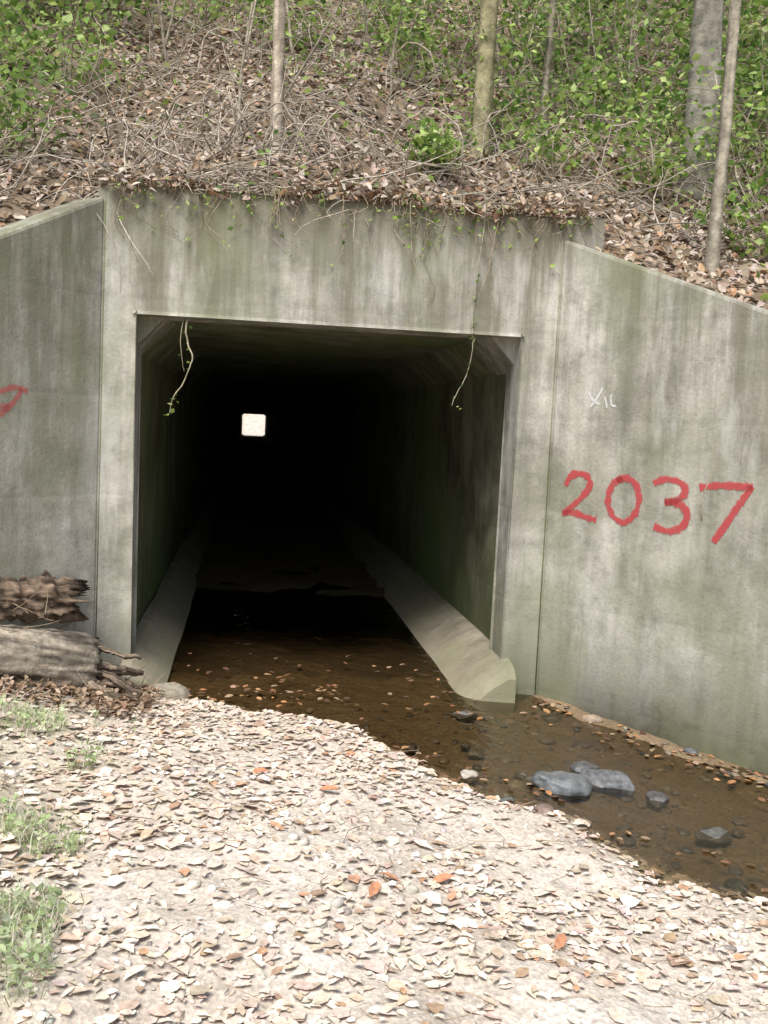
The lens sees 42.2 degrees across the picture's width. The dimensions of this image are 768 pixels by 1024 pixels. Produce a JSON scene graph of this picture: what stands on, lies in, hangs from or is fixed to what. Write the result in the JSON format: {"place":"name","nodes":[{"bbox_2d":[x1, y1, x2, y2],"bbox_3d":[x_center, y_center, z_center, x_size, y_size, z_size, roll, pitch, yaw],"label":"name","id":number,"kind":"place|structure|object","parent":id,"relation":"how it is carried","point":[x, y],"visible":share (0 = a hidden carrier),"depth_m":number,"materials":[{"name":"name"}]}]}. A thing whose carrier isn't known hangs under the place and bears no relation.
{"place":"outdoors","nodes":[
{"label":"outdoors","id":0,"kind":"place"},
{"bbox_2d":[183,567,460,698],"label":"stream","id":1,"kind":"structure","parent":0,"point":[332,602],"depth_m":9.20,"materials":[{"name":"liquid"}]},
{"bbox_2d":[171,653,767,891],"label":"wet leaves","id":2,"kind":"object","parent":1,"relation":"on","point":[620,839],"visible":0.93,"depth_m":5.86,"materials":[{"name":"brown plant"}]},
{"bbox_2d":[0,414,767,1023],"bbox_3d":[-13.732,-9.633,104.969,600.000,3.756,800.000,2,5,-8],"label":"ground","id":3,"kind":"structure","parent":0,"point":[270,518],"depth_m":4.34,"materials":[{"name":"soil"}]},
{"bbox_2d":[0,624,102,690],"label":"fallen log","id":4,"kind":"object","parent":3,"relation":"on","point":[80,652],"visible":0.75,"depth_m":5.49,"materials":[{"name":"wood"}]},
{"bbox_2d":[0,570,90,623],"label":"rotten log","id":5,"kind":"object","parent":4,"relation":"on","point":[62,591],"visible":0.91,"depth_m":5.72,"materials":[{"name":"brown wood"}]},
{"bbox_2d":[0,686,135,1021],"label":"weeds","id":6,"kind":"object","parent":3,"relation":"on","point":[7,946],"visible":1,"depth_m":3.11,"materials":[{"name":"green plant"}]},
{"bbox_2d":[0,588,186,722],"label":"leaf debris","id":7,"kind":"object","parent":3,"relation":"on","point":[147,696],"visible":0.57,"depth_m":5.34,"materials":[{"name":"brown plant"}]},
{"bbox_2d":[79,646,143,701],"bbox_3d":[-1.673,0.961,5.728,0.586,0.317,0.477,2,5,-8],"label":"driftwood debris","id":8,"kind":"object","parent":3,"relation":"on","point":[110,675],"visible":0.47,"depth_m":5.68,"materials":[{"name":"brown wood"}]},
{"bbox_2d":[148,682,191,700],"bbox_3d":[-1.309,1.112,6.054,0.274,0.136,0.189,0,6,-33],"label":"rock","id":9,"kind":"object","parent":3,"relation":"on","point":[178,689],"visible":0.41,"depth_m":6.04,"materials":[{"name":"beige stone"}]},
{"bbox_2d":[0,700,767,1023],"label":"twig litter","id":10,"kind":"object","parent":3,"relation":"on","point":[378,870],"visible":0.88,"depth_m":3.69,"materials":[{"name":"brown wood"}]},
{"bbox_2d":[0,180,767,774],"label":"concrete box culvert","id":11,"kind":"object","parent":3,"relation":"on","point":[500,578],"visible":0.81,"depth_m":6.24,"materials":[{"name":"grey concrete"}]},
{"bbox_2d":[0,384,27,417],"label":"graffiti mark","id":12,"kind":"object","parent":11,"relation":"attached to","point":[16,398],"visible":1,"depth_m":5.54,"materials":[{"name":"red paint"}]},
{"bbox_2d":[105,176,606,414],"bbox_3d":[-0.155,-1.292,6.329,3.137,1.465,0.386,2,5,-8],"label":"hanging vine","id":13,"kind":"object","parent":11,"relation":"hanging from","point":[399,216],"visible":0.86,"depth_m":6.18,"materials":[{"name":"plant"}]},
{"bbox_2d":[588,388,615,407],"bbox_3d":[1.360,-0.713,6.223,0.209,0.129,0.001,7,7,42],"label":"chalk mark","id":14,"kind":"object","parent":11,"relation":"attached to","point":[595,402],"visible":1,"depth_m":6.23,"materials":[{"name":"white paint"}]},
{"bbox_2d":[562,470,753,543],"bbox_3d":[1.616,-0.041,6.019,1.265,0.389,0.001,7,7,42],"label":"graffiti number","id":15,"kind":"object","parent":11,"relation":"attached to","point":[727,521],"visible":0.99,"depth_m":5.96,"materials":[{"name":"red paint"}]},
{"bbox_2d":[700,453,713,520],"bbox_3d":[1.802,-0.161,5.565,0.030,0.436,0.075,1,5,-16],"label":"crack","id":16,"kind":"object","parent":11,"relation":"attached to","point":[705,489],"visible":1,"depth_m":5.57,"materials":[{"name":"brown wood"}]},
{"bbox_2d":[0,684,767,1023],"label":"fallen leaves","id":17,"kind":"object","parent":3,"relation":"on","point":[596,938],"visible":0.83,"depth_m":3.54,"materials":[{"name":"beige plant"}]},
{"bbox_2d":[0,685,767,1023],"bbox_3d":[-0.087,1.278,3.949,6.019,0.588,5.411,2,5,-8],"label":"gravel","id":18,"kind":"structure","parent":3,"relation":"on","point":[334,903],"depth_m":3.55,"materials":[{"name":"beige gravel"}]},
{"bbox_2d":[405,743,416,751],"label":"rock","id":19,"kind":"object","parent":3,"relation":"on","point":[412,746],"visible":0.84,"depth_m":5.40,"materials":[{"name":"stone"}]},
{"bbox_2d":[450,710,477,720],"bbox_3d":[0.487,1.241,6.060,0.180,0.059,0.098,2,5,-8],"label":"rock","id":20,"kind":"object","parent":3,"relation":"on","point":[463,715],"visible":0.98,"depth_m":6.03,"materials":[{"name":"stone"}]},
{"bbox_2d":[460,742,470,748],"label":"rock","id":21,"kind":"object","parent":3,"relation":"on","point":[465,745],"visible":1,"depth_m":5.54,"materials":[{"name":"stone"}]},
{"bbox_2d":[467,750,485,758],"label":"rock","id":22,"kind":"object","parent":3,"relation":"on","point":[475,754],"visible":1,"depth_m":5.40,"materials":[{"name":"stone"}]},
{"bbox_2d":[223,702,767,896],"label":"streambed pebbles","id":23,"kind":"object","parent":3,"relation":"on","point":[733,884],"visible":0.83,"depth_m":5.26,"materials":[{"name":"stone"}]},
{"bbox_2d":[459,769,478,782],"bbox_3d":[0.428,1.340,5.045,0.131,0.066,0.085,-1,6,-39],"label":"rock","id":24,"kind":"object","parent":23,"relation":"on","point":[467,776],"visible":0.96,"depth_m":5.01,"materials":[{"name":"white stone"}]},
{"bbox_2d":[513,772,528,779],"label":"rock","id":25,"kind":"object","parent":3,"relation":"on","point":[518,775],"visible":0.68,"depth_m":5.14,"materials":[{"name":"stone"}]},
{"bbox_2d":[530,771,592,799],"bbox_3d":[0.895,1.377,5.029,0.308,0.135,0.205,4,5,16],"label":"rock","id":26,"kind":"object","parent":3,"relation":"on","point":[563,785],"visible":0.94,"depth_m":4.96,"materials":[{"name":"stone"}]},
{"bbox_2d":[570,761,599,773],"bbox_3d":[1.085,1.387,5.364,0.181,0.087,0.143,2,5,-8],"label":"rock","id":27,"kind":"object","parent":3,"relation":"on","point":[577,767],"visible":0.53,"depth_m":5.32,"materials":[{"name":"stone"}]},
{"bbox_2d":[579,768,634,796],"bbox_3d":[1.151,1.411,5.204,0.264,0.122,0.221,2,5,-8],"label":"rock","id":28,"kind":"object","parent":3,"relation":"on","point":[618,783],"visible":0.85,"depth_m":5.15,"materials":[{"name":"stone"}]},
{"bbox_2d":[645,791,669,809],"bbox_3d":[1.388,1.469,5.073,0.114,0.075,0.128,6,6,31],"label":"rock","id":29,"kind":"object","parent":3,"relation":"on","point":[655,800],"visible":1,"depth_m":5.04,"materials":[{"name":"stone"}]},
{"bbox_2d":[694,827,732,844],"bbox_3d":[1.560,1.531,4.705,0.201,0.066,0.146,2,5,-8],"label":"rock","id":30,"kind":"object","parent":3,"relation":"on","point":[714,835],"visible":1,"depth_m":4.67,"materials":[{"name":"stone"}]},
{"bbox_2d":[731,829,744,837],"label":"rock","id":31,"kind":"object","parent":3,"relation":"on","point":[739,833],"visible":1,"depth_m":4.77,"materials":[{"name":"stone"}]},
{"bbox_2d":[730,817,747,825],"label":"rock","id":32,"kind":"object","parent":3,"relation":"on","point":[738,821],"visible":1,"depth_m":4.92,"materials":[{"name":"stone"}]},
{"bbox_2d":[0,0,767,309],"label":"hillside","id":33,"kind":"structure","parent":0,"point":[381,109],"depth_m":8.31,"materials":[{"name":"brown plant"}]},
{"bbox_2d":[25,0,34,29],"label":"sapling","id":34,"kind":"object","parent":33,"relation":"on","point":[29,15],"visible":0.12,"depth_m":10.20,"materials":[{"name":"brown plant"}]},
{"bbox_2d":[0,0,64,83],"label":"shrub","id":35,"kind":"object","parent":33,"relation":"on","point":[8,11],"visible":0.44,"depth_m":8.47,"materials":[{"name":"green plant"}]},
{"bbox_2d":[0,0,89,27],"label":"shrub","id":36,"kind":"object","parent":33,"relation":"on","point":[24,2],"visible":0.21,"depth_m":10.97,"materials":[{"name":"green plant"}]},
{"bbox_2d":[0,0,116,112],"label":"shrub","id":37,"kind":"object","parent":33,"relation":"on","point":[17,30],"visible":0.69,"depth_m":7.00,"materials":[{"name":"green plant"}]},
{"bbox_2d":[0,36,128,161],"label":"shrub","id":38,"kind":"object","parent":33,"relation":"on","point":[16,101],"visible":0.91,"depth_m":6.79,"materials":[{"name":"green plant"}]},
{"bbox_2d":[69,0,72,31],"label":"sapling","id":39,"kind":"object","parent":33,"relation":"on","point":[71,12],"visible":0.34,"depth_m":10.05,"materials":[{"name":"brown plant"}]},
{"bbox_2d":[0,0,170,101],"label":"shrub","id":40,"kind":"object","parent":33,"relation":"on","point":[86,65],"visible":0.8,"depth_m":8.26,"materials":[{"name":"green plant"}]},
{"bbox_2d":[33,0,185,36],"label":"shrub","id":41,"kind":"object","parent":33,"relation":"on","point":[107,3],"visible":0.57,"depth_m":10.10,"materials":[{"name":"green plant"}]},
{"bbox_2d":[151,0,155,24],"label":"sapling","id":42,"kind":"object","parent":33,"relation":"on","point":[152,13],"visible":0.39,"depth_m":11.40,"materials":[{"name":"brown plant"}]},
{"bbox_2d":[160,0,176,60],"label":"sapling","id":43,"kind":"object","parent":33,"relation":"on","point":[169,27],"visible":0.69,"depth_m":9.62,"materials":[{"name":"brown plant"}]},
{"bbox_2d":[153,0,232,82],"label":"sapling","id":44,"kind":"object","parent":33,"relation":"on","point":[178,9],"visible":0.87,"depth_m":8.95,"materials":[{"name":"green plant"}]},
{"bbox_2d":[163,0,249,35],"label":"shrub","id":45,"kind":"object","parent":33,"relation":"on","point":[217,9],"visible":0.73,"depth_m":10.65,"materials":[{"name":"green plant"}]},
{"bbox_2d":[193,0,305,64],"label":"sapling","id":46,"kind":"object","parent":33,"relation":"on","point":[243,8],"visible":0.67,"depth_m":9.27,"materials":[{"name":"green plant"}]},
{"bbox_2d":[221,0,318,130],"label":"sapling","id":47,"kind":"object","parent":33,"relation":"on","point":[266,2],"visible":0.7,"depth_m":7.91,"materials":[{"name":"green plant"}]},
{"bbox_2d":[270,0,285,162],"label":"tree","id":48,"kind":"object","parent":33,"relation":"on","point":[278,56],"visible":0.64,"depth_m":7.29,"materials":[{"name":"brown plant"}]},
{"bbox_2d":[237,0,338,48],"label":"shrub","id":49,"kind":"object","parent":33,"relation":"on","point":[296,26],"visible":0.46,"depth_m":10.04,"materials":[{"name":"green plant"}]},
{"bbox_2d":[228,0,351,100],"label":"sapling","id":50,"kind":"object","parent":33,"relation":"on","point":[310,3],"visible":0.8,"depth_m":7.89,"materials":[{"name":"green plant"}]},
{"bbox_2d":[286,0,294,61],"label":"sapling","id":51,"kind":"object","parent":33,"relation":"on","point":[289,31],"visible":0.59,"depth_m":9.60,"materials":[{"name":"brown plant"}]},
{"bbox_2d":[105,144,606,239],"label":"exposed roots","id":52,"kind":"object","parent":33,"relation":"on","point":[230,186],"visible":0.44,"depth_m":6.35,"materials":[{"name":"brown plant"}]},
{"bbox_2d":[1,4,728,219],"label":"dead vines","id":53,"kind":"object","parent":33,"relation":"on","point":[289,111],"visible":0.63,"depth_m":7.26,"materials":[{"name":"brown plant"}]},
{"bbox_2d":[0,0,767,283],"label":"fallen twigs","id":54,"kind":"object","parent":33,"relation":"on","point":[339,20],"visible":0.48,"depth_m":7.53,"materials":[{"name":"brown wood"}]},
{"bbox_2d":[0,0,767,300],"bbox_3d":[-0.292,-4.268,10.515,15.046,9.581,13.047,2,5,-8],"label":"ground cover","id":55,"kind":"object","parent":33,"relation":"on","point":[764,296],"visible":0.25,"depth_m":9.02,"materials":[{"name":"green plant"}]},
{"bbox_2d":[363,0,417,58],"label":"sapling","id":56,"kind":"object","parent":33,"relation":"on","point":[365,20],"visible":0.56,"depth_m":10.40,"materials":[{"name":"brown plant"}]},
{"bbox_2d":[338,0,449,99],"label":"sapling","id":57,"kind":"object","parent":33,"relation":"on","point":[393,47],"visible":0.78,"depth_m":8.88,"materials":[{"name":"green plant"}]},
{"bbox_2d":[335,0,478,58],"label":"shrub","id":58,"kind":"object","parent":33,"relation":"on","point":[387,3],"visible":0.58,"depth_m":10.95,"materials":[{"name":"green plant"}]},
{"bbox_2d":[370,2,476,84],"bbox_3d":[0.271,-4.343,9.232,0.909,0.872,1.509,6,6,32],"label":"shrub","id":59,"kind":"object","parent":33,"relation":"on","point":[422,29],"visible":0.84,"depth_m":9.11,"materials":[{"name":"green plant"}]},
{"bbox_2d":[379,0,478,24],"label":"shrub","id":60,"kind":"object","parent":33,"relation":"on","point":[438,4],"visible":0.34,"depth_m":12.56,"materials":[{"name":"green plant"}]},
{"bbox_2d":[402,96,481,174],"bbox_3d":[0.407,-2.777,7.431,0.577,0.575,0.778,0,6,-33],"label":"shrub","id":61,"kind":"object","parent":33,"relation":"on","point":[438,144],"visible":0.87,"depth_m":7.39,"materials":[{"name":"green plant"}]},
{"bbox_2d":[441,0,500,75],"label":"sapling","id":62,"kind":"object","parent":33,"relation":"on","point":[497,48],"visible":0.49,"depth_m":10.58,"materials":[{"name":"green plant"}]},
{"bbox_2d":[469,0,497,160],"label":"tree","id":63,"kind":"object","parent":33,"relation":"on","point":[484,82],"visible":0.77,"depth_m":8.04,"materials":[{"name":"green plant"}]},
{"bbox_2d":[444,13,606,144],"bbox_3d":[1.080,-3.532,8.509,1.204,1.070,1.315,1,5,-20],"label":"shrub","id":64,"kind":"object","parent":33,"relation":"on","point":[515,102],"visible":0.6,"depth_m":8.36,"materials":[{"name":"green plant"}]},
{"bbox_2d":[456,0,597,89],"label":"shrub","id":65,"kind":"object","parent":33,"relation":"on","point":[537,54],"visible":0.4,"depth_m":10.73,"materials":[{"name":"green plant"}]},
{"bbox_2d":[498,0,562,77],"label":"sapling","id":66,"kind":"object","parent":33,"relation":"on","point":[515,21],"visible":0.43,"depth_m":10.68,"materials":[{"name":"green plant"}]},
{"bbox_2d":[494,0,571,128],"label":"sapling","id":67,"kind":"object","parent":33,"relation":"on","point":[523,39],"visible":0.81,"depth_m":8.57,"materials":[{"name":"green plant"}]},
{"bbox_2d":[538,0,556,132],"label":"tree","id":68,"kind":"object","parent":33,"relation":"on","point":[548,52],"visible":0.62,"depth_m":8.73,"materials":[{"name":"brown plant"}]},
{"bbox_2d":[446,0,650,132],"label":"shrub","id":69,"kind":"object","parent":33,"relation":"on","point":[576,59],"visible":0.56,"depth_m":8.90,"materials":[{"name":"green plant"}]},
{"bbox_2d":[520,0,605,80],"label":"sapling","id":70,"kind":"object","parent":33,"relation":"on","point":[558,17],"visible":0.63,"depth_m":10.32,"materials":[{"name":"green plant"}]},
{"bbox_2d":[546,0,608,120],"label":"sapling","id":71,"kind":"object","parent":33,"relation":"on","point":[598,32],"visible":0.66,"depth_m":9.28,"materials":[{"name":"green plant"}]},
{"bbox_2d":[475,66,681,180],"bbox_3d":[1.438,-2.998,7.974,1.282,0.850,1.446,0,6,-31],"label":"shrub","id":72,"kind":"object","parent":33,"relation":"on","point":[589,126],"visible":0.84,"depth_m":7.84,"materials":[{"name":"green plant"}]},
{"bbox_2d":[522,0,654,28],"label":"tree","id":73,"kind":"object","parent":33,"relation":"on","point":[648,2],"visible":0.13,"depth_m":13.79,"materials":[{"name":"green plant"}]},
{"bbox_2d":[510,0,691,55],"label":"shrub","id":74,"kind":"object","parent":33,"relation":"on","point":[599,6],"visible":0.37,"depth_m":11.34,"materials":[{"name":"green plant"}]},
{"bbox_2d":[573,0,657,118],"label":"sapling","id":75,"kind":"object","parent":33,"relation":"on","point":[620,4],"visible":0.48,"depth_m":9.86,"materials":[{"name":"green plant"}]},
{"bbox_2d":[573,0,660,136],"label":"sapling","id":76,"kind":"object","parent":33,"relation":"on","point":[638,18],"visible":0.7,"depth_m":9.02,"materials":[{"name":"green plant"}]},
{"bbox_2d":[472,0,767,122],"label":"shrub","id":77,"kind":"object","parent":33,"relation":"on","point":[686,5],"visible":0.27,"depth_m":9.62,"materials":[{"name":"green plant"}]},
{"bbox_2d":[572,72,711,199],"bbox_3d":[1.982,-2.906,7.644,0.987,1.014,1.343,5,5,23],"label":"shrub","id":78,"kind":"object","parent":33,"relation":"on","point":[647,169],"visible":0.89,"depth_m":7.57,"materials":[{"name":"green plant"}]},
{"bbox_2d":[621,0,685,110],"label":"sapling","id":79,"kind":"object","parent":33,"relation":"on","point":[667,17],"visible":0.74,"depth_m":9.22,"materials":[{"name":"green plant"}]},
{"bbox_2d":[575,17,739,151],"bbox_3d":[2.365,-3.593,8.837,1.341,1.092,1.587,4,5,11],"label":"shrub","id":80,"kind":"object","parent":33,"relation":"on","point":[617,95],"visible":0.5,"depth_m":8.65,"materials":[{"name":"green plant"}]},
{"bbox_2d":[580,7,767,164],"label":"shrub","id":81,"kind":"object","parent":33,"relation":"on","point":[752,58],"visible":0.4,"depth_m":8.67,"materials":[{"name":"green plant"}]},
{"bbox_2d":[618,0,767,61],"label":"shrub","id":82,"kind":"object","parent":33,"relation":"on","point":[674,5],"visible":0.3,"depth_m":12.13,"materials":[{"name":"green plant"}]},
{"bbox_2d":[677,0,723,200],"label":"tree","id":83,"kind":"object","parent":33,"relation":"on","point":[706,28],"visible":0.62,"depth_m":7.86,"materials":[{"name":"grey plant"}]},
{"bbox_2d":[640,18,767,210],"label":"shrub","id":84,"kind":"object","parent":33,"relation":"on","point":[742,147],"visible":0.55,"depth_m":7.66,"materials":[{"name":"green plant"}]},
{"bbox_2d":[640,0,767,44],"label":"tree","id":85,"kind":"object","parent":33,"relation":"on","point":[679,16],"visible":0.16,"depth_m":11.95,"materials":[{"name":"green plant"}]},
{"bbox_2d":[663,0,767,120],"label":"shrub","id":86,"kind":"object","parent":33,"relation":"on","point":[757,17],"visible":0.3,"depth_m":9.35,"materials":[{"name":"green plant"}]},
{"bbox_2d":[674,180,767,265],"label":"shrub","id":87,"kind":"object","parent":33,"relation":"on","point":[700,214],"visible":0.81,"depth_m":6.63,"materials":[{"name":"green plant"}]},
{"bbox_2d":[704,0,741,275],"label":"tree","id":88,"kind":"object","parent":33,"relation":"on","point":[712,255],"visible":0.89,"depth_m":6.26,"materials":[{"name":"brown plant"}]},
{"bbox_2d":[716,104,767,163],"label":"shrub","id":89,"kind":"object","parent":33,"relation":"on","point":[752,138],"visible":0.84,"depth_m":7.59,"materials":[{"name":"green plant"}]}
]}

